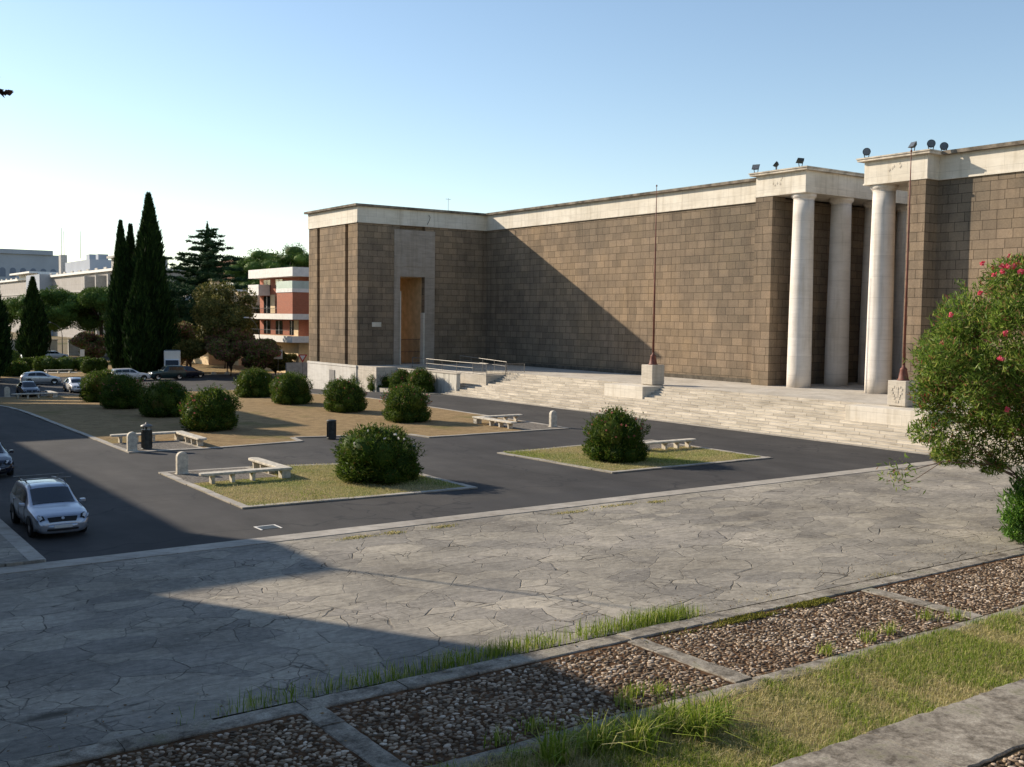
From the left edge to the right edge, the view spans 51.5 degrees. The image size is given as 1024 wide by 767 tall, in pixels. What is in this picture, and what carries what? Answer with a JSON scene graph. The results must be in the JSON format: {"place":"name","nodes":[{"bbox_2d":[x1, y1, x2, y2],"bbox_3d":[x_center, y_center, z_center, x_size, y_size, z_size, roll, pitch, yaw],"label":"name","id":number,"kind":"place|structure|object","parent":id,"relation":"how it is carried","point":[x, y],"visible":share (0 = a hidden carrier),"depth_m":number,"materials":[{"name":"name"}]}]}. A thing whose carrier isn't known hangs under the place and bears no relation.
{"place":"outdoors","nodes":[
{"label":"outdoors","id":0,"kind":"place"},
{"bbox_2d":[0,534,43,566],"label":"side pavement","id":1,"kind":"structure","parent":0,"point":[11,554],"depth_m":29.83,"materials":[{"name":"grey concrete"}]},
{"bbox_2d":[1,363,112,377],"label":"verge","id":2,"kind":"structure","parent":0,"point":[79,373],"depth_m":136.35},
{"bbox_2d":[1,360,30,376],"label":"hedge","id":3,"kind":"object","parent":2,"relation":"on","point":[18,368],"visible":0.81,"depth_m":130.57,"materials":[{"name":"green plant"}]},
{"bbox_2d":[37,355,91,370],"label":"hedge","id":4,"kind":"object","parent":2,"relation":"on","point":[52,363],"visible":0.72,"depth_m":143.50,"materials":[{"name":"green plant"}]},
{"bbox_2d":[70,331,105,357],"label":"plum tree","id":5,"kind":"object","parent":2,"relation":"on","point":[92,343],"visible":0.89,"depth_m":167.52,"materials":[{"name":"brown plant"}]},
{"bbox_2d":[79,357,107,372],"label":"hedge","id":6,"kind":"object","parent":2,"relation":"on","point":[88,364],"visible":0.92,"depth_m":139.16,"materials":[{"name":"green plant"}]},
{"bbox_2d":[102,219,131,368],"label":"cypress tree","id":7,"kind":"object","parent":2,"relation":"on","point":[116,303],"visible":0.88,"depth_m":136.57,"materials":[{"name":"green plant"}]},
{"bbox_2d":[126,223,135,264],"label":"cypress tree","id":8,"kind":"object","parent":2,"relation":"on","point":[130,240],"visible":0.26,"depth_m":139.44,"materials":[{"name":"green plant"}]},
{"bbox_2d":[120,191,183,371],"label":"cypress tree","id":9,"kind":"object","parent":2,"relation":"on","point":[149,246],"visible":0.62,"depth_m":137.39,"materials":[{"name":"green plant"}]},
{"bbox_2d":[108,360,280,373],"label":"verge","id":10,"kind":"structure","parent":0,"point":[218,369],"depth_m":155.48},
{"bbox_2d":[175,320,197,365],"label":"plum tree","id":11,"kind":"object","parent":10,"relation":"on","point":[187,333],"visible":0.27,"depth_m":145.62,"materials":[{"name":"brown plant"}]},
{"bbox_2d":[171,339,206,366],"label":"tree","id":12,"kind":"object","parent":10,"relation":"on","point":[191,350],"visible":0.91,"depth_m":138.31,"materials":[{"name":"green plant"}]},
{"bbox_2d":[167,282,219,365],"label":"evergreen tree","id":13,"kind":"object","parent":10,"relation":"on","point":[186,305],"visible":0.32,"depth_m":158.50,"materials":[{"name":"green plant"}]},
{"bbox_2d":[166,221,255,301],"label":"cedar tree","id":14,"kind":"object","parent":10,"relation":"on","point":[204,263],"visible":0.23,"depth_m":175.82,"materials":[{"name":"green plant"}]},
{"bbox_2d":[185,279,259,364],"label":"apartment house","id":15,"kind":"structure","parent":10,"relation":"on","point":[207,359],"depth_m":167.01,"materials":[{"name":"beige paint"}]},
{"bbox_2d":[190,280,257,371],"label":"plane tree","id":16,"kind":"object","parent":10,"relation":"on","point":[213,306],"visible":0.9,"depth_m":138.83,"materials":[{"name":"green plant"}]},
{"bbox_2d":[0,390,564,449],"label":"lawn","id":17,"kind":"structure","parent":0,"point":[264,420],"depth_m":69.59,"materials":[{"name":"brown soil"}]},
{"bbox_2d":[78,369,118,402],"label":"oleander bush","id":18,"kind":"object","parent":17,"relation":"on","point":[89,387],"visible":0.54,"depth_m":85.82,"materials":[{"name":"green plant"}]},
{"bbox_2d":[98,372,146,408],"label":"oleander bush","id":19,"kind":"object","parent":17,"relation":"on","point":[121,392],"visible":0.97,"depth_m":77.05,"materials":[{"name":"green plant"}]},
{"bbox_2d":[113,440,197,450],"bbox_3d":[-18.773,3.271,55.829,3.400,0.001,4.100,-2,4,-35],"label":"gravel corner","id":20,"kind":"object","parent":17,"relation":"on","point":[161,445],"visible":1,"depth_m":55.93,"materials":[{"name":"grey gravel"}]},
{"bbox_2d":[126,432,137,450],"bbox_3d":[-19.183,2.939,53.615,0.540,1.010,0.320,-2,4,-35],"label":"stone bollard","id":21,"kind":"object","parent":20,"relation":"on","point":[131,441],"visible":1,"depth_m":53.49,"materials":[{"name":"white stone"}]},
{"bbox_2d":[140,422,152,449],"bbox_3d":[-18.716,2.680,54.417,0.620,1.400,0.620,-2,4,-35],"label":"litter bin","id":22,"kind":"object","parent":20,"relation":"on","point":[146,438],"visible":1,"depth_m":54.22,"materials":[{"name":"metal"}]},
{"bbox_2d":[110,431,206,445],"bbox_3d":[-18.760,3.019,56.289,3.956,0.460,4.256,-2,4,-35],"label":"stone bench","id":23,"kind":"object","parent":17,"relation":"on","point":[198,440],"visible":0.88,"depth_m":57.32,"materials":[{"name":"white stone"}]},
{"bbox_2d":[138,378,191,417],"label":"oleander bush","id":24,"kind":"object","parent":17,"relation":"on","point":[163,399],"visible":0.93,"depth_m":71.22,"materials":[{"name":"green plant"}]},
{"bbox_2d":[177,382,242,431],"bbox_3d":[-18.154,1.398,63.940,4.196,2.939,4.091,2,4,15],"label":"oleander bush","id":25,"kind":"object","parent":17,"relation":"on","point":[212,409],"visible":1,"depth_m":63.05,"materials":[{"name":"green plant"}]},
{"bbox_2d":[232,365,272,397],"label":"oleander bush","id":26,"kind":"object","parent":17,"relation":"on","point":[253,382],"visible":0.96,"depth_m":91.67,"materials":[{"name":"green plant"}]},
{"bbox_2d":[269,370,313,404],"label":"oleander bush","id":27,"kind":"object","parent":17,"relation":"on","point":[288,387],"visible":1,"depth_m":82.53,"materials":[{"name":"green plant"}]},
{"bbox_2d":[320,375,367,412],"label":"oleander bush","id":28,"kind":"object","parent":17,"relation":"on","point":[345,395],"visible":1,"depth_m":76.45,"materials":[{"name":"green plant"}]},
{"bbox_2d":[380,382,432,422],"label":"oleander bush","id":29,"kind":"object","parent":17,"relation":"on","point":[405,403],"visible":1,"depth_m":69.59,"materials":[{"name":"green plant"}]},
{"bbox_2d":[472,414,522,428],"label":"stone bench","id":30,"kind":"object","parent":17,"relation":"on","point":[492,419],"visible":1,"depth_m":69.33,"materials":[{"name":"white stone"}]},
{"bbox_2d":[487,421,561,429],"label":"gravel corner","id":31,"kind":"object","parent":17,"relation":"on","point":[522,425],"visible":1,"depth_m":68.14,"materials":[{"name":"grey gravel"}]},
{"bbox_2d":[172,463,464,506],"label":"lawn","id":32,"kind":"structure","parent":0,"point":[322,478],"depth_m":43.06,"materials":[{"name":"green plant"}]},
{"bbox_2d":[170,468,275,482],"bbox_3d":[-12.646,3.951,46.071,3.650,0.001,3.450,-2,4,-35],"label":"gravel corner","id":33,"kind":"object","parent":32,"relation":"on","point":[192,477],"visible":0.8,"depth_m":45.61,"materials":[{"name":"grey gravel"}]},
{"bbox_2d":[175,451,188,474],"bbox_3d":[-14.343,3.461,46.156,0.540,1.010,0.320,-2,4,-35],"label":"stone bollard","id":34,"kind":"object","parent":33,"relation":"on","point":[181,462],"visible":1,"depth_m":46.03,"materials":[{"name":"white stone"}]},
{"bbox_2d":[199,457,291,483],"bbox_3d":[-12.130,3.747,45.861,3.956,0.460,3.956,-2,4,-35],"label":"stone bench","id":35,"kind":"object","parent":32,"relation":"on","point":[265,465],"visible":1,"depth_m":44.92,"materials":[{"name":"white stone"}]},
{"bbox_2d":[329,421,429,485],"bbox_3d":[-5.668,2.880,45.101,3.952,2.613,4.326,3,4,38],"label":"oleander bush","id":36,"kind":"object","parent":32,"relation":"on","point":[382,453],"visible":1,"depth_m":43.98,"materials":[{"name":"green plant"}]},
{"bbox_2d":[0,373,937,561],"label":"asphalt plaza","id":37,"kind":"structure","parent":0,"point":[135,502],"depth_m":47.63,"materials":[{"name":"grey asphalt"}]},
{"bbox_2d":[0,441,13,474],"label":"parked car","id":38,"kind":"object","parent":37,"relation":"on","point":[6,463],"visible":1,"depth_m":45.00,"materials":[{"name":"black paint"}]},
{"bbox_2d":[0,519,45,561],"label":"pavement kerb","id":39,"kind":"structure","parent":37,"relation":"on","point":[23,547],"depth_m":31.50,"materials":[{"name":"stone"}]},
{"bbox_2d":[16,381,40,396],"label":"parked car","id":40,"kind":"object","parent":37,"relation":"on","point":[26,386],"visible":0.85,"depth_m":99.18,"materials":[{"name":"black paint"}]},
{"bbox_2d":[20,371,61,383],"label":"parked car","id":41,"kind":"object","parent":37,"relation":"on","point":[39,377],"visible":0.94,"depth_m":117.08,"materials":[{"name":"silver metal"}]},
{"bbox_2d":[10,473,88,536],"bbox_3d":[-15.111,3.895,34.582,2.013,1.578,4.382,-2,4,-35],"label":"parked car","id":42,"kind":"object","parent":37,"relation":"on","point":[52,505],"visible":1,"depth_m":33.72,"materials":[{"name":"silver metal"}]},
{"bbox_2d":[63,377,82,392],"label":"parked car","id":43,"kind":"object","parent":37,"relation":"on","point":[70,384],"visible":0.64,"depth_m":106.12,"materials":[{"name":"white paint"}]},
{"bbox_2d":[111,368,150,379],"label":"parked car","id":44,"kind":"object","parent":37,"relation":"on","point":[133,373],"visible":0.74,"depth_m":125.88,"materials":[{"name":"white paint"}]},
{"bbox_2d":[148,365,185,379],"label":"parked car","id":45,"kind":"object","parent":37,"relation":"on","point":[178,372],"visible":0.98,"depth_m":128.12,"materials":[{"name":"blue paint"}]},
{"bbox_2d":[164,350,180,365],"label":"box van","id":46,"kind":"object","parent":37,"relation":"on","point":[172,357],"visible":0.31,"depth_m":134.26,"materials":[{"name":"silver metal"}]},
{"bbox_2d":[0,393,570,452],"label":"lawn kerb","id":47,"kind":"structure","parent":37,"relation":"on","point":[88,435],"depth_m":61.64,"materials":[{"name":"stone"}]},
{"bbox_2d":[158,463,477,508],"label":"lawn kerb","id":48,"kind":"structure","parent":37,"relation":"on","point":[214,494],"depth_m":41.67,"materials":[{"name":"stone"}]},
{"bbox_2d":[411,368,504,384],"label":"ramp landing","id":49,"kind":"object","parent":37,"relation":"on","point":[471,377],"visible":0.35,"depth_m":97.44,"materials":[{"name":"stone"}]},
{"bbox_2d":[412,355,524,374],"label":"ramp railing","id":50,"kind":"object","parent":49,"relation":"on","point":[485,369],"visible":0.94,"depth_m":97.69,"materials":[{"name":"grey metal"}]},
{"bbox_2d":[497,440,771,473],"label":"lawn kerb","id":51,"kind":"structure","parent":37,"relation":"on","point":[641,469],"depth_m":51.84,"materials":[{"name":"stone"}]},
{"bbox_2d":[0,461,1023,762],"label":"flagstone terrace","id":52,"kind":"structure","parent":0,"point":[154,639],"depth_m":27.36,"materials":[{"name":"grey stone"}]},
{"bbox_2d":[45,600,706,753],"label":"grass","id":53,"kind":"structure","parent":52,"relation":"on","point":[411,671],"depth_m":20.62,"materials":[{"name":"green plant"}]},
{"bbox_2d":[336,499,670,539],"bbox_3d":[0.186,4.660,37.023,14.259,0.062,0.756,-2,4,-35],"label":"moss","id":54,"kind":"object","parent":52,"relation":"on","point":[448,525],"visible":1,"depth_m":35.58,"materials":[{"name":"green plant"}]},
{"bbox_2d":[8,544,1023,758],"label":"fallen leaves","id":55,"kind":"object","parent":52,"relation":"on","point":[301,757],"visible":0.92,"depth_m":21.87,"materials":[{"name":"brown plant"}]},
{"bbox_2d":[0,332,1023,759],"bbox_3d":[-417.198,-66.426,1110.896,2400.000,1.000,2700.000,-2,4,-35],"label":"ground","id":56,"kind":"structure","parent":0,"point":[58,338],"depth_m":27.06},
{"bbox_2d":[0,294,14,377],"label":"cypress tree","id":57,"kind":"object","parent":56,"relation":"on","point":[6,352],"visible":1,"depth_m":121.66,"materials":[{"name":"green plant"}]},
{"bbox_2d":[0,249,58,280],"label":"arched building","id":58,"kind":"structure","parent":56,"relation":"on","point":[12,261],"depth_m":832.96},
{"bbox_2d":[13,276,50,357],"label":"cypress tree","id":59,"kind":"object","parent":56,"relation":"on","point":[33,334],"visible":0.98,"depth_m":169.54,"materials":[{"name":"green plant"}]},
{"bbox_2d":[3,285,104,350],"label":"umbrella pine","id":60,"kind":"object","parent":56,"relation":"on","point":[13,305],"visible":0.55,"depth_m":190.75,"materials":[{"name":"green plant"}]},
{"bbox_2d":[44,286,108,334],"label":"umbrella pine","id":61,"kind":"object","parent":56,"relation":"on","point":[89,297],"visible":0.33,"depth_m":188.92,"materials":[{"name":"green plant"}]},
{"bbox_2d":[0,228,188,337],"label":"office building","id":62,"kind":"structure","parent":56,"relation":"on","point":[94,270],"depth_m":340.44,"materials":[{"name":"white paint"}]},
{"bbox_2d":[121,259,163,372],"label":"cypress tree","id":63,"kind":"object","parent":56,"relation":"on","point":[141,349],"visible":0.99,"depth_m":134.16,"materials":[{"name":"green plant"}]},
{"bbox_2d":[204,322,254,375],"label":"plum tree","id":64,"kind":"object","parent":56,"relation":"on","point":[226,345],"visible":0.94,"depth_m":136.36,"materials":[{"name":"brown plant"}]},
{"bbox_2d":[241,338,281,369],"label":"plum tree","id":65,"kind":"object","parent":56,"relation":"on","point":[260,352],"visible":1,"depth_m":136.08,"materials":[{"name":"brown plant"}]},
{"bbox_2d":[223,241,308,288],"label":"umbrella pine","id":66,"kind":"object","parent":56,"relation":"on","point":[294,256],"visible":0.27,"depth_m":200.77,"materials":[{"name":"green plant"}]},
{"bbox_2d":[248,267,308,375],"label":"apartment house","id":67,"kind":"structure","parent":56,"relation":"on","point":[283,314],"depth_m":142.77,"materials":[{"name":"white paint"}]},
{"bbox_2d":[264,351,296,374],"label":"tree","id":68,"kind":"object","parent":56,"relation":"on","point":[278,365],"visible":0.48,"depth_m":141.35,"materials":[{"name":"green plant"}]},
{"bbox_2d":[366,372,391,391],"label":"oleander bush","id":69,"kind":"object","parent":56,"relation":"on","point":[384,382],"visible":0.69,"depth_m":104.46,"materials":[{"name":"green plant"}]},
{"bbox_2d":[386,367,409,392],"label":"oleander bush","id":70,"kind":"object","parent":56,"relation":"on","point":[400,376],"visible":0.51,"depth_m":101.26,"materials":[{"name":"green plant"}]},
{"bbox_2d":[406,366,435,392],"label":"oleander bush","id":71,"kind":"object","parent":56,"relation":"on","point":[424,378],"visible":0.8,"depth_m":98.16,"materials":[{"name":"green plant"}]},
{"bbox_2d":[396,368,460,392],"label":"ramp wall","id":72,"kind":"structure","parent":56,"relation":"on","point":[445,381],"depth_m":97.88,"materials":[{"name":"stone"}]},
{"bbox_2d":[0,459,965,574],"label":"terrace kerb","id":73,"kind":"structure","parent":56,"relation":"on","point":[127,556],"depth_m":35.48,"materials":[{"name":"stone"}]},
{"bbox_2d":[0,548,1023,766],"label":"cobble kerb","id":74,"kind":"structure","parent":56,"relation":"on","point":[111,747],"depth_m":20.14,"materials":[{"name":"grey concrete"}]},
{"bbox_2d":[304,166,907,388],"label":"museum building","id":75,"kind":"structure","parent":56,"relation":"on","point":[762,278],"depth_m":97.10,"materials":[{"name":"stone"}]},
{"bbox_2d":[306,380,1023,465],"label":"road edge kerb","id":76,"kind":"structure","parent":56,"relation":"on","point":[386,390],"depth_m":68.94,"materials":[{"name":"stone"}]},
{"bbox_2d":[426,605,1023,766],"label":"cobble kerb","id":77,"kind":"structure","parent":56,"relation":"on","point":[484,755],"depth_m":19.91,"materials":[{"name":"grey concrete"}]},
{"bbox_2d":[444,371,1023,464],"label":"entrance steps","id":78,"kind":"structure","parent":56,"relation":"on","point":[818,419],"depth_m":72.10,"materials":[{"name":"stone"}]},
{"bbox_2d":[771,679,1023,766],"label":"step kerb","id":79,"kind":"structure","parent":56,"relation":"on","point":[980,729],"depth_m":17.24,"materials":[{"name":"grey concrete"}]},
{"bbox_2d":[876,251,1023,493],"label":"oleander tree","id":80,"kind":"object","parent":56,"relation":"on","point":[956,357],"visible":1,"depth_m":33.82,"materials":[{"name":"green plant"}]},
{"bbox_2d":[996,465,1023,543],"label":"oleander suckers","id":81,"kind":"object","parent":56,"relation":"on","point":[1014,521],"visible":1,"depth_m":33.73,"materials":[{"name":"green plant"}]},
{"bbox_2d":[0,0,1023,267],"label":"sky","id":82,"kind":"structure","parent":0,"point":[244,118],"materials":[{"name":"blue"}]},
{"bbox_2d":[58,555,1023,766],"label":"cobble bed","id":83,"kind":"object","parent":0,"point":[323,732],"visible":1,"depth_m":19.62,"materials":[{"name":"stone"}]},
{"bbox_2d":[80,716,368,766],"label":"cobblestones","id":84,"kind":"structure","parent":83,"relation":"on","point":[231,761],"depth_m":16.75,"materials":[{"name":"gravel"}]},
{"bbox_2d":[301,707,409,766],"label":"cobble divider","id":85,"kind":"object","parent":83,"relation":"on","point":[357,742],"visible":0.92,"depth_m":17.32,"materials":[{"name":"grey concrete"}]},
{"bbox_2d":[332,644,729,766],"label":"cobblestones","id":86,"kind":"structure","parent":83,"relation":"on","point":[422,713],"depth_m":19.13,"materials":[{"name":"grey gravel"}]},
{"bbox_2d":[628,638,751,682],"bbox_3d":[3.558,5.637,21.620,0.534,0.120,3.074,-2,4,-35],"label":"cobble divider","id":87,"kind":"object","parent":83,"relation":"on","point":[728,674],"visible":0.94,"depth_m":21.44,"materials":[{"name":"grey concrete"}]},
{"bbox_2d":[482,606,970,749],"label":"weeds","id":88,"kind":"object","parent":83,"relation":"on","point":[927,615],"visible":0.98,"depth_m":19.50,"materials":[{"name":"green plant"}]},
{"bbox_2d":[649,592,965,676],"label":"cobblestones","id":89,"kind":"structure","parent":83,"relation":"on","point":[792,623],"depth_m":23.52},
{"bbox_2d":[648,596,835,639],"bbox_3d":[5.328,5.407,24.552,6.393,0.061,0.529,-2,4,-35],"label":"moss","id":90,"kind":"object","parent":89,"relation":"on","point":[745,617],"visible":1,"depth_m":24.82,"materials":[{"name":"green plant"}]},
{"bbox_2d":[861,588,982,618],"bbox_3d":[10.066,5.436,26.203,0.549,0.115,3.074,-2,4,-35],"label":"cobble divider","id":91,"kind":"object","parent":83,"relation":"on","point":[907,599],"visible":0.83,"depth_m":26.20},
{"bbox_2d":[879,556,1023,615],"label":"cobblestones","id":92,"kind":"structure","parent":83,"relation":"on","point":[988,569],"depth_m":27.65,"materials":[{"name":"brown gravel"}]},
{"bbox_2d":[503,445,760,471],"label":"lawn","id":93,"kind":"structure","parent":0,"point":[579,451],"depth_m":53.52,"materials":[{"name":"green plant"}]},
{"bbox_2d":[581,403,651,463],"bbox_3d":[5.137,2.396,52.514,3.456,2.986,3.705,1,4,-3],"label":"oleander bush","id":94,"kind":"object","parent":93,"relation":"on","point":[615,435],"visible":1,"depth_m":51.58,"materials":[{"name":"green plant"}]},
{"bbox_2d":[643,438,695,450],"bbox_3d":[7.377,3.192,58.679,3.956,0.460,4.156,-2,4,-35],"label":"stone bench","id":95,"kind":"object","parent":93,"relation":"on","point":[675,442],"visible":0.48,"depth_m":57.16,"materials":[{"name":"white stone"}]},
{"bbox_2d":[357,363,1022,413],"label":"museum terrace","id":96,"kind":"structure","parent":0,"point":[852,392],"depth_m":85.42,"materials":[{"name":"beige stone"}]},
{"bbox_2d":[604,383,662,398],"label":"step pedestal","id":97,"kind":"object","parent":96,"relation":"on","point":[632,390],"visible":0.5,"depth_m":80.33,"materials":[{"name":"stone"}]},
{"bbox_2d":[641,185,663,385],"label":"flagpole","id":98,"kind":"object","parent":97,"relation":"on","point":[652,373],"visible":1,"depth_m":80.71,"materials":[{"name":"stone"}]},
{"bbox_2d":[845,404,948,428],"bbox_3d":[23.196,2.300,62.899,3.600,1.795,5.600,-2,4,-35],"label":"step pedestal","id":99,"kind":"object","parent":96,"relation":"on","point":[886,414],"visible":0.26,"depth_m":62.11,"materials":[{"name":"stone"}]},
{"bbox_2d":[887,149,917,406],"bbox_3d":[23.386,-6.199,62.924,1.265,15.160,1.240,-2,4,-35],"label":"flagpole","id":100,"kind":"object","parent":99,"relation":"on","point":[898,392],"visible":0.94,"depth_m":62.94,"materials":[{"name":"metal"}]},
{"bbox_2d":[418,604,1023,766],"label":"grass bank","id":101,"kind":"structure","parent":0,"point":[777,727],"depth_m":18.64,"materials":[{"name":"green plant"}]},
{"bbox_2d":[481,680,774,766],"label":"grass tuft","id":102,"kind":"object","parent":101,"relation":"on","point":[641,733],"visible":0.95,"depth_m":17.13,"materials":[{"name":"green plant"}]},
{"bbox_2d":[856,140,1023,399],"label":"museum building","id":103,"kind":"structure","parent":0,"point":[966,210],"depth_m":70.67,"materials":[{"name":"stone"}]},
{"bbox_2d":[980,748,1023,766],"bbox_3d":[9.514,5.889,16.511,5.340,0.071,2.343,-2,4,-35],"label":"cobblestones","id":104,"kind":"structure","parent":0,"point":[1019,763],"depth_m":16.46,"materials":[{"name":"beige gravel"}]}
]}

